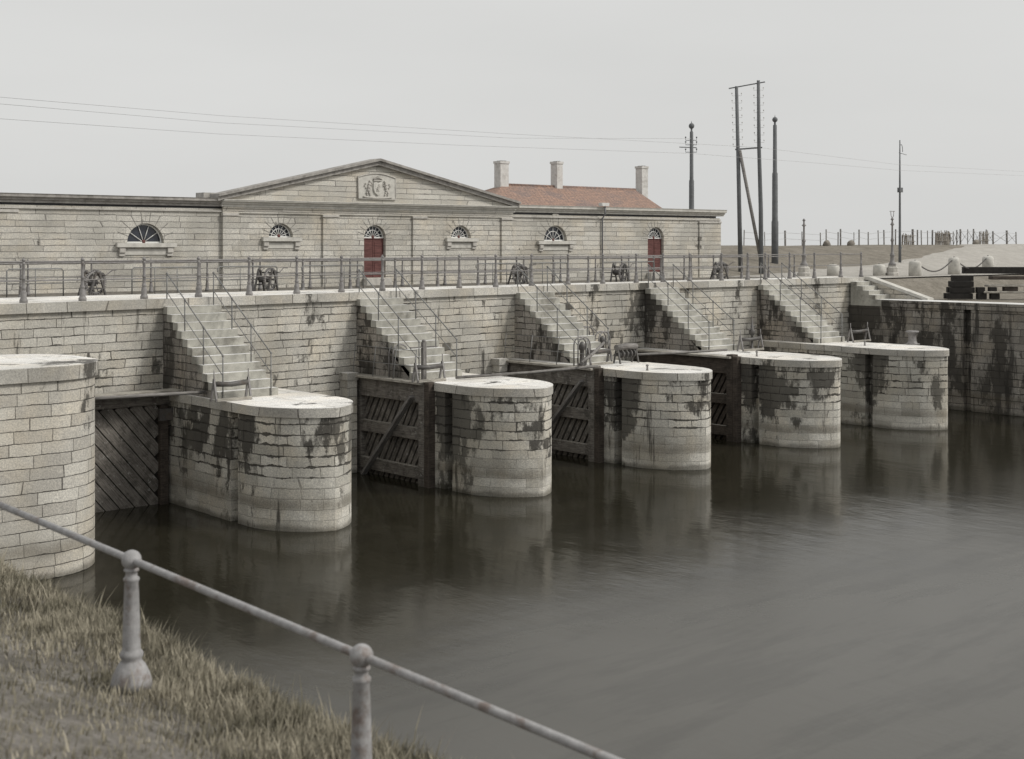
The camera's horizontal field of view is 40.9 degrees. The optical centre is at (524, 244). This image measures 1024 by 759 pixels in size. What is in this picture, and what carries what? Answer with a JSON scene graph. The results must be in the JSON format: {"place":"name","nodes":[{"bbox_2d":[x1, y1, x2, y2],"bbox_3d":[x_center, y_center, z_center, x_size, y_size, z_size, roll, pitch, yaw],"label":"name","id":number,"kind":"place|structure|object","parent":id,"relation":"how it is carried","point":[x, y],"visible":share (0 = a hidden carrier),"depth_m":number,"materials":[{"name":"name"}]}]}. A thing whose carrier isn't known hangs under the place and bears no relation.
{"place":"outdoors","nodes":[
{"label":"outdoors","id":0,"kind":"place"},
{"bbox_2d":[0,539,557,758],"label":"grass bank","id":1,"kind":"structure","parent":0,"point":[83,739],"depth_m":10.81,"materials":[{"name":"plant"}]},
{"bbox_2d":[0,501,621,758],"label":"bank railing","id":2,"kind":"object","parent":1,"relation":"on","point":[362,657],"visible":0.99,"depth_m":10.74,"materials":[{"name":"metal"}]},
{"bbox_2d":[0,0,1023,245],"label":"sky","id":3,"kind":"structure","parent":0,"point":[852,79],"materials":[{"name":"grey"}]},
{"bbox_2d":[39,409,1023,758],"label":"water","id":4,"kind":"structure","parent":0,"point":[859,593],"depth_m":27.45,"materials":[{"name":"grey liquid"}]},
{"bbox_2d":[0,354,97,580],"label":"stone abutment","id":5,"kind":"object","parent":4,"relation":"in","point":[47,437],"visible":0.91,"depth_m":29.16,"materials":[{"name":"beige stone"}]},
{"bbox_2d":[168,388,352,531],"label":"stone pier","id":6,"kind":"structure","parent":4,"relation":"in","point":[281,461],"depth_m":34.43,"materials":[{"name":"grey stone"}]},
{"bbox_2d":[162,272,277,398],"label":"stone stairs","id":7,"kind":"structure","parent":6,"relation":"on","point":[201,343],"depth_m":37.35,"materials":[{"name":"grey stone"}]},
{"bbox_2d":[95,390,205,399],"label":"beam","id":8,"kind":"structure","parent":7,"relation":"on","point":[149,395],"depth_m":35.41,"materials":[{"name":"wood"}]},
{"bbox_2d":[210,368,251,401],"bbox_3d":[-7.605,3.641,35.571,1.050,0.806,0.339,0,0,-42],"label":"roller stand","id":9,"kind":"object","parent":6,"relation":"on","point":[246,382],"visible":1,"depth_m":35.46,"materials":[{"name":"grey paint"}]},
{"bbox_2d":[434,372,552,497],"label":"stone pier","id":10,"kind":"structure","parent":4,"relation":"in","point":[493,436],"depth_m":38.75,"materials":[{"name":"grey stone"}]},
{"bbox_2d":[353,344,435,487],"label":"sluice gate","id":11,"kind":"structure","parent":10,"relation":"attached to","point":[395,427],"depth_m":41.40,"materials":[{"name":"brown wood"}]},
{"bbox_2d":[388,343,407,377],"bbox_3d":[-3.859,3.525,41.915,0.612,1.026,0.260,0,0,-42],"label":"hooped guard","id":12,"kind":"object","parent":10,"relation":"on","point":[392,359],"visible":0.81,"depth_m":41.78,"materials":[{"name":"grey paint"}]},
{"bbox_2d":[355,268,461,379],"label":"stone stairs","id":13,"kind":"structure","parent":10,"relation":"on","point":[387,323],"depth_m":42.61,"materials":[{"name":"grey stone"}]},
{"bbox_2d":[410,339,437,378],"bbox_3d":[-3.004,3.430,40.802,1.000,1.240,0.120,0,0,-42],"label":"tall post","id":14,"kind":"object","parent":10,"relation":"on","point":[424,347],"visible":0.96,"depth_m":40.76,"materials":[{"name":"grey metal"}]},
{"bbox_2d":[411,354,445,382],"bbox_3d":[-2.820,3.641,40.424,1.050,0.806,0.339,0,0,-42],"label":"roller stand","id":15,"kind":"object","parent":10,"relation":"on","point":[416,367],"visible":1,"depth_m":40.30,"materials":[{"name":"grey paint"}]},
{"bbox_2d":[455,365,597,378],"bbox_3d":[0.139,3.930,42.457,5.424,0.150,0.090,0,0,-36],"label":"pole","id":16,"kind":"object","parent":10,"relation":"on","point":[524,372],"visible":1,"depth_m":42.34,"materials":[{"name":"wood"}]},
{"bbox_2d":[509,358,711,469],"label":"stone pier","id":17,"kind":"structure","parent":4,"relation":"in","point":[657,416],"depth_m":43.40,"materials":[{"name":"grey stone"}]},
{"bbox_2d":[504,333,603,462],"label":"sluice gate","id":18,"kind":"structure","parent":17,"relation":"attached to","point":[577,412],"depth_m":45.71,"materials":[{"name":"brown wood"}]},
{"bbox_2d":[515,266,612,363],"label":"stone stairs","id":19,"kind":"structure","parent":17,"relation":"on","point":[547,315],"depth_m":48.23,"materials":[{"name":"grey stone"}]},
{"bbox_2d":[573,336,590,365],"bbox_3d":[1.913,3.550,45.839,0.612,0.976,0.260,0,0,-42],"label":"hooped guard","id":20,"kind":"object","parent":17,"relation":"on","point":[581,346],"visible":0.91,"depth_m":45.75,"materials":[{"name":"grey paint"}]},
{"bbox_2d":[583,326,593,341],"bbox_3d":[2.230,3.500,49.999,0.612,1.076,0.260,0,0,-42],"label":"hooped guard","id":21,"kind":"object","parent":17,"relation":"on","point":[589,330],"visible":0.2,"depth_m":50.06,"materials":[{"name":"grey paint"}]},
{"bbox_2d":[585,340,612,364],"bbox_3d":[2.502,3.641,46.221,1.050,0.806,0.339,0,0,-42],"label":"roller stand","id":22,"kind":"object","parent":17,"relation":"on","point":[601,351],"visible":0.84,"depth_m":46.21,"materials":[{"name":"grey paint"}]},
{"bbox_2d":[594,331,610,354],"bbox_3d":[2.756,3.550,48.728,0.612,0.976,0.260,0,0,-42],"label":"hooped guard","id":23,"kind":"object","parent":17,"relation":"on","point":[601,339],"visible":0.56,"depth_m":48.68,"materials":[{"name":"grey paint"}]},
{"bbox_2d":[613,343,638,363],"bbox_3d":[3.458,3.703,46.810,0.975,0.680,0.367,0,0,-42],"label":"windlass","id":24,"kind":"object","parent":17,"relation":"on","point":[621,351],"visible":1,"depth_m":46.71,"materials":[{"name":"metal"}]},
{"bbox_2d":[639,347,841,448],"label":"stone pier","id":25,"kind":"structure","parent":4,"relation":"in","point":[790,400],"depth_m":48.06,"materials":[{"name":"grey stone"}]},
{"bbox_2d":[613,349,727,355],"bbox_3d":[5.264,3.840,48.883,5.609,0.170,0.090,0,0,-39],"label":"pole","id":26,"kind":"object","parent":25,"relation":"on","point":[680,352],"visible":0.88,"depth_m":49.14,"materials":[{"name":"grey wood"}]},
{"bbox_2d":[630,348,741,441],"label":"sluice gate","id":27,"kind":"structure","parent":25,"relation":"attached to","point":[726,399],"depth_m":50.03,"materials":[{"name":"brown wood"}]},
{"bbox_2d":[644,264,737,350],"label":"stone stairs","id":28,"kind":"structure","parent":25,"relation":"on","point":[675,318],"depth_m":53.06,"materials":[{"name":"grey stone"}]},
{"bbox_2d":[737,329,763,351],"bbox_3d":[8.610,3.641,52.315,1.250,0.806,0.339,0,0,-42],"label":"roller stand","id":29,"kind":"object","parent":25,"relation":"on","point":[758,338],"visible":1,"depth_m":52.20,"materials":[{"name":"grey paint"}]},
{"bbox_2d":[748,316,755,348],"bbox_3d":[8.699,3.388,52.535,0.452,1.300,0.247,0,0,-42],"label":"valve jack","id":30,"kind":"object","parent":25,"relation":"on","point":[751,331],"visible":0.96,"depth_m":52.49,"materials":[{"name":"metal"}]},
{"bbox_2d":[749,340,948,430],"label":"stone pier","id":31,"kind":"structure","parent":4,"relation":"in","point":[895,386],"depth_m":52.98,"materials":[{"name":"grey stone"}]},
{"bbox_2d":[757,262,844,342],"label":"stone stairs","id":32,"kind":"structure","parent":31,"relation":"on","point":[784,313],"depth_m":57.72,"materials":[{"name":"grey stone"}]},
{"bbox_2d":[847,322,870,342],"bbox_3d":[13.891,3.641,57.007,1.250,0.806,0.339,0,0,-42],"label":"roller stand","id":33,"kind":"object","parent":31,"relation":"on","point":[866,330],"visible":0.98,"depth_m":56.87,"materials":[{"name":"grey paint"}]},
{"bbox_2d":[905,330,919,344],"bbox_3d":[15.681,3.763,55.527,0.600,0.550,0.600,0,0,-42],"label":"mooring bollard","id":34,"kind":"object","parent":31,"relation":"on","point":[912,334],"visible":1,"depth_m":55.37,"materials":[{"name":"grey metal"}]},
{"bbox_2d":[580,342,604,364],"bbox_3d":[2.245,3.550,45.131,0.100,0.499,3.478,0,0,15],"label":"pole","id":35,"kind":"object","parent":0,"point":[592,353],"visible":1,"depth_m":44.86,"materials":[{"name":"grey wood"}]},
{"bbox_2d":[721,245,1023,302],"bbox_3d":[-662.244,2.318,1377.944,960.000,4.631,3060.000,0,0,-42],"label":"ground","id":36,"kind":"structure","parent":0,"point":[934,287],"depth_m":82.62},
{"bbox_2d":[0,158,726,293],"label":"pump building","id":37,"kind":"structure","parent":36,"relation":"on","point":[374,208],"depth_m":53.68,"materials":[{"name":"stone"}]},
{"bbox_2d":[113,208,177,255],"bbox_3d":[-13.408,-0.434,48.477,2.458,1.687,0.375,0,0,-42],"label":"window","id":38,"kind":"structure","parent":37,"relation":"in","point":[132,232],"depth_m":48.51,"materials":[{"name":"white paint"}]},
{"bbox_2d":[259,214,301,249],"bbox_3d":[-9.271,-0.511,52.072,1.888,1.403,0.375,0,0,-42],"label":"window","id":39,"kind":"structure","parent":37,"relation":"in","point":[279,232],"depth_m":52.08,"materials":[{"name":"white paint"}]},
{"bbox_2d":[357,216,392,285],"bbox_3d":[-5.966,0.238,54.901,1.800,2.863,0.535,0,0,-42],"label":"door","id":40,"kind":"structure","parent":37,"relation":"in","point":[372,235],"depth_m":55.01,"materials":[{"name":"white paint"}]},
{"bbox_2d":[443,217,478,248],"bbox_3d":[-2.715,-0.511,57.896,1.888,1.403,0.375,0,0,-42],"label":"window","id":41,"kind":"structure","parent":37,"relation":"in","point":[454,232],"depth_m":57.90,"materials":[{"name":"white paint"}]},
{"bbox_2d":[535,214,575,250],"bbox_3d":[1.358,-0.544,61.593,2.458,1.687,0.375,0,0,-42],"label":"window","id":42,"kind":"structure","parent":37,"relation":"in","point":[548,233],"depth_m":61.64,"materials":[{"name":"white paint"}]},
{"bbox_2d":[643,220,669,278],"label":"door","id":43,"kind":"structure","parent":37,"relation":"in","point":[651,233],"depth_m":66.05,"materials":[{"name":"red paint"}]},
{"bbox_2d":[0,276,865,473],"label":"sluice walkway","id":44,"kind":"structure","parent":36,"relation":"on","point":[307,336],"depth_m":42.61,"materials":[{"name":"stone"}]},
{"bbox_2d":[6,268,63,297],"bbox_3d":[-14.490,1.159,40.631,1.744,0.922,0.038,0,0,-42],"label":"guard rail","id":45,"kind":"object","parent":44,"relation":"on","point":[35,283],"visible":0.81,"depth_m":40.61,"materials":[{"name":"grey metal"}]},
{"bbox_2d":[77,269,115,295],"bbox_3d":[-13.012,1.185,41.351,1.095,0.860,0.880,0,0,36],"label":"hand winch","id":46,"kind":"object","parent":44,"relation":"on","point":[93,283],"visible":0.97,"depth_m":41.23,"materials":[{"name":"metal"}]},
{"bbox_2d":[95,396,172,512],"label":"closed gate","id":47,"kind":"structure","parent":44,"relation":"attached to","point":[131,452],"depth_m":37.04,"materials":[{"name":"wood"}]},
{"bbox_2d":[95,388,181,396],"bbox_3d":[-11.039,3.970,36.106,4.550,0.060,0.550,0,0,-42],"label":"footbridge plank","id":48,"kind":"object","parent":44,"relation":"on","point":[167,390],"visible":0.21,"depth_m":36.66,"materials":[{"name":"wood"}]},
{"bbox_2d":[131,266,196,293],"bbox_3d":[-11.350,1.159,43.420,2.344,0.922,0.038,0,0,-42],"label":"guard rail","id":49,"kind":"object","parent":44,"relation":"on","point":[132,281],"visible":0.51,"depth_m":43.15,"materials":[{"name":"grey metal"}]},
{"bbox_2d":[217,265,277,291],"bbox_3d":[-9.159,1.159,45.366,2.282,0.922,0.038,0,0,-42],"label":"guard rail","id":50,"kind":"object","parent":44,"relation":"on","point":[240,279],"visible":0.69,"depth_m":45.29,"materials":[{"name":"grey metal"}]},
{"bbox_2d":[253,267,287,290],"bbox_3d":[-8.528,1.185,45.344,1.095,0.860,0.880,0,0,23],"label":"hand winch","id":51,"kind":"object","parent":44,"relation":"on","point":[265,280],"visible":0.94,"depth_m":45.26,"materials":[{"name":"metal"}]},
{"bbox_2d":[301,264,363,289],"bbox_3d":[-6.655,1.159,47.591,2.582,0.922,0.038,0,0,-42],"label":"guard rail","id":52,"kind":"object","parent":44,"relation":"on","point":[344,277],"visible":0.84,"depth_m":47.88,"materials":[{"name":"grey metal"}]},
{"bbox_2d":[0,254,749,295],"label":"iron railing","id":53,"kind":"object","parent":44,"relation":"on","point":[260,286],"visible":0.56,"depth_m":51.80,"materials":[{"name":"grey metal"}]},
{"bbox_2d":[0,254,795,296],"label":"iron railing","id":54,"kind":"object","parent":44,"relation":"on","point":[437,277],"visible":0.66,"depth_m":50.59,"materials":[{"name":"grey metal"}]},
{"bbox_2d":[0,252,862,302],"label":"iron railing","id":55,"kind":"object","parent":44,"relation":"on","point":[82,296],"visible":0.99,"depth_m":44.38,"materials":[{"name":"grey metal"}]},
{"bbox_2d":[475,263,520,284],"bbox_3d":[-1.010,1.159,52.605,2.282,0.922,0.038,0,0,-42],"label":"guard rail","id":56,"kind":"object","parent":44,"relation":"on","point":[506,274],"visible":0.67,"depth_m":52.68,"materials":[{"name":"grey metal"}]},
{"bbox_2d":[507,264,535,284],"bbox_3d":[-0.231,1.185,52.689,0.880,0.860,1.095,0,0,-34],"label":"hand winch","id":57,"kind":"object","parent":44,"relation":"on","point":[520,274],"visible":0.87,"depth_m":52.55,"materials":[{"name":"metal"}]},
{"bbox_2d":[529,262,566,283],"bbox_3d":[0.948,1.159,54.345,2.044,0.922,0.038,0,0,-42],"label":"guard rail","id":58,"kind":"object","parent":44,"relation":"on","point":[542,268],"visible":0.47,"depth_m":54.11,"materials":[{"name":"grey metal"}]},
{"bbox_2d":[610,263,634,281],"bbox_3d":[3.904,1.185,56.382,1.095,0.860,0.880,0,0,30],"label":"hand winch","id":59,"kind":"object","parent":44,"relation":"on","point":[619,273],"visible":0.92,"depth_m":56.29,"materials":[{"name":"metal"}]},
{"bbox_2d":[604,261,654,281],"bbox_3d":[4.350,1.159,57.366,3.144,0.922,0.038,0,0,-42],"label":"guard rail","id":60,"kind":"object","parent":44,"relation":"on","point":[628,267],"visible":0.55,"depth_m":57.43,"materials":[{"name":"grey metal"}]},
{"bbox_2d":[709,262,732,279],"bbox_3d":[8.607,1.185,60.535,0.880,0.860,1.095,0,0,-27],"label":"hand winch","id":61,"kind":"object","parent":44,"relation":"on","point":[717,270],"visible":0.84,"depth_m":60.37,"materials":[{"name":"metal"}]},
{"bbox_2d":[485,160,660,207],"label":"tiled house","id":62,"kind":"structure","parent":36,"relation":"on","point":[556,192],"depth_m":81.25,"materials":[{"name":"tile"}]},
{"bbox_2d":[679,121,696,208],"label":"electric pole","id":63,"kind":"object","parent":36,"relation":"on","point":[691,182],"visible":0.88,"depth_m":74.88,"materials":[{"name":"black metal"}]},
{"bbox_2d":[5,104,690,138],"bbox_3d":[-5.114,-5.300,61.364,37.813,0.844,1.665,0,0,-39],"label":"line wire","id":64,"kind":"object","parent":63,"relation":"attached to","point":[384,131],"visible":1,"depth_m":59.23,"materials":[{"name":"grey metal"}]},
{"bbox_2d":[729,80,764,273],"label":"frame pole","id":65,"kind":"object","parent":36,"relation":"on","point":[739,160],"visible":0.99,"depth_m":74.91,"materials":[{"name":"wood"}]},
{"bbox_2d":[2,97,1023,171],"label":"line wire","id":66,"kind":"object","parent":65,"relation":"attached to","point":[458,130],"visible":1,"depth_m":61.49,"materials":[{"name":"grey metal"}]},
{"bbox_2d":[9,119,1019,175],"bbox_3d":[9.467,-4.716,73.635,75.823,0.580,4.139,0,0,-42],"label":"line wire","id":67,"kind":"object","parent":65,"relation":"attached to","point":[464,145],"visible":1,"depth_m":61.47,"materials":[{"name":"grey metal"}]},
{"bbox_2d":[771,117,777,263],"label":"electric pole","id":68,"kind":"object","parent":36,"relation":"on","point":[774,237],"visible":0.96,"depth_m":79.84,"materials":[{"name":"grey metal"}]},
{"bbox_2d":[797,219,810,275],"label":"lamp standard","id":69,"kind":"object","parent":36,"relation":"on","point":[803,270],"visible":0.89,"depth_m":71.07,"materials":[{"name":"metal"}]},
{"bbox_2d":[823,240,830,245],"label":"rough stone","id":70,"kind":"object","parent":36,"relation":"on","point":[826,242],"visible":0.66,"depth_m":95.11,"materials":[{"name":"grey stone"}]},
{"bbox_2d":[827,263,839,275],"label":"stone bollard","id":71,"kind":"object","parent":36,"relation":"on","point":[833,270],"visible":0.73,"depth_m":71.59,"materials":[{"name":"stone"}]},
{"bbox_2d":[847,240,854,245],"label":"rough stone","id":72,"kind":"object","parent":36,"relation":"on","point":[851,243],"visible":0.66,"depth_m":96.95,"materials":[{"name":"grey stone"}]},
{"bbox_2d":[873,263,885,275],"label":"stone bollard","id":73,"kind":"object","parent":36,"relation":"on","point":[879,269],"visible":0.94,"depth_m":71.95,"materials":[{"name":"stone"}]},
{"bbox_2d":[743,229,1016,245],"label":"dike fence","id":74,"kind":"object","parent":36,"relation":"on","point":[953,238],"visible":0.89,"depth_m":102.83,"materials":[{"name":"wood"}]},
{"bbox_2d":[886,211,898,275],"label":"lamp standard","id":75,"kind":"object","parent":36,"relation":"on","point":[892,268],"visible":0.95,"depth_m":72.21,"materials":[{"name":"metal"}]},
{"bbox_2d":[897,140,905,262],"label":"thin mast","id":76,"kind":"object","parent":36,"relation":"on","point":[899,189],"visible":0.95,"depth_m":87.92,"materials":[{"name":"grey metal"}]},
{"bbox_2d":[901,233,915,244],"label":"brushwood screen","id":77,"kind":"object","parent":36,"relation":"on","point":[905,236],"visible":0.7,"depth_m":101.62,"materials":[{"name":"brown wood"}]},
{"bbox_2d":[908,260,921,275],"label":"stone bollard","id":78,"kind":"object","parent":36,"relation":"on","point":[915,268],"visible":0.98,"depth_m":70.87,"materials":[{"name":"stone"}]},
{"bbox_2d":[921,260,951,271],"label":"iron chain","id":79,"kind":"object","parent":78,"relation":"hanging from","point":[937,270],"visible":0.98,"depth_m":73.22,"materials":[{"name":"grey metal"}]},
{"bbox_2d":[849,299,1023,416],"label":"quay wall","id":80,"kind":"structure","parent":36,"relation":"on","point":[983,342],"depth_m":58.60,"materials":[{"name":"stone"}]},
{"bbox_2d":[851,281,889,305],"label":"corner steps","id":81,"kind":"structure","parent":80,"relation":"on","point":[865,293],"depth_m":62.52,"materials":[{"name":"stone"}]},
{"bbox_2d":[865,277,933,299],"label":"sloping parapet","id":82,"kind":"structure","parent":80,"relation":"on","point":[894,291],"depth_m":62.48,"materials":[{"name":"grey stone"}]},
{"bbox_2d":[935,230,952,244],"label":"brushwood screen","id":83,"kind":"object","parent":36,"relation":"on","point":[941,240],"visible":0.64,"depth_m":104.84,"materials":[{"name":"brown wood"}]},
{"bbox_2d":[948,257,959,274],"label":"stone bollard","id":84,"kind":"object","parent":36,"relation":"on","point":[954,267],"visible":0.94,"depth_m":74.56,"materials":[{"name":"stone"}]},
{"bbox_2d":[960,258,986,268],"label":"iron chain","id":85,"kind":"object","parent":84,"relation":"hanging from","point":[976,266],"visible":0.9,"depth_m":77.55,"materials":[{"name":"grey metal"}]},
{"bbox_2d":[946,293,972,298],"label":"timber beam","id":86,"kind":"structure","parent":36,"relation":"on","point":[959,295],"depth_m":62.69,"materials":[{"name":"black wood"}]},
{"bbox_2d":[949,287,974,292],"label":"timber beam","id":87,"kind":"structure","parent":86,"relation":"on","point":[961,289],"depth_m":62.69,"materials":[{"name":"black wood"}]},
{"bbox_2d":[949,281,973,286],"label":"timber beam","id":88,"kind":"structure","parent":87,"relation":"on","point":[961,283],"depth_m":62.69,"materials":[{"name":"black wood"}]},
{"bbox_2d":[951,275,973,280],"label":"timber beam","id":89,"kind":"structure","parent":88,"relation":"on","point":[962,277],"depth_m":62.69,"materials":[{"name":"black wood"}]},
{"bbox_2d":[976,293,986,298],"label":"timber beam","id":90,"kind":"structure","parent":36,"relation":"on","point":[981,295],"depth_m":62.59,"materials":[{"name":"black wood"}]},
{"bbox_2d":[975,287,984,292],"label":"timber beam","id":91,"kind":"structure","parent":90,"relation":"on","point":[979,289],"depth_m":62.59,"materials":[{"name":"black wood"}]},
{"bbox_2d":[984,291,1023,292],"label":"plank","id":92,"kind":"object","parent":90,"relation":"on","point":[1003,291],"visible":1,"depth_m":62.55,"materials":[{"name":"wood"}]},
{"bbox_2d":[988,287,996,290],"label":"timber beam","id":93,"kind":"structure","parent":92,"relation":"on","point":[992,288],"depth_m":62.59,"materials":[{"name":"black wood"}]},
{"bbox_2d":[979,230,987,243],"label":"brushwood screen","id":94,"kind":"object","parent":36,"relation":"on","point":[984,240],"visible":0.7,"depth_m":108.84,"materials":[{"name":"brown wood"}]},
{"bbox_2d":[982,255,993,266],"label":"stone bollard","id":95,"kind":"object","parent":36,"relation":"on","point":[988,261],"visible":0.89,"depth_m":78.63,"materials":[{"name":"stone"}]},
{"bbox_2d":[989,293,999,298],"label":"timber beam","id":96,"kind":"structure","parent":36,"relation":"on","point":[994,295],"depth_m":62.59,"materials":[{"name":"black wood"}]},
{"bbox_2d":[726,244,1023,277],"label":"sand road","id":97,"kind":"structure","parent":0,"point":[1002,255],"depth_m":93.04,"materials":[{"name":"beige sand"}]},
{"bbox_2d":[962,267,1023,274],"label":"timber beam","id":98,"kind":"structure","parent":97,"relation":"on","point":[999,270],"depth_m":76.52,"materials":[{"name":"black wood"}]},
{"bbox_2d":[1002,287,1017,290],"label":"timber beam","id":99,"kind":"structure","parent":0,"point":[1009,288],"depth_m":62.64,"materials":[{"name":"black wood"}]},
{"bbox_3d":[23.225,2.030,62.843,0.600,0.200,0.400,0,0,0],"label":"timber beam","id":100,"kind":"object","parent":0,"visible":0},
{"bbox_2d":[984,284,1023,286],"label":"plank","id":101,"kind":"object","parent":100,"relation":"on","point":[1012,285],"visible":1,"depth_m":62.61,"materials":[{"name":"wood"}]},
{"bbox_2d":[988,276,1023,279],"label":"plank","id":102,"kind":"object","parent":101,"relation":"on","point":[1006,277],"visible":1,"depth_m":62.66,"materials":[{"name":"wood"}]}
]}

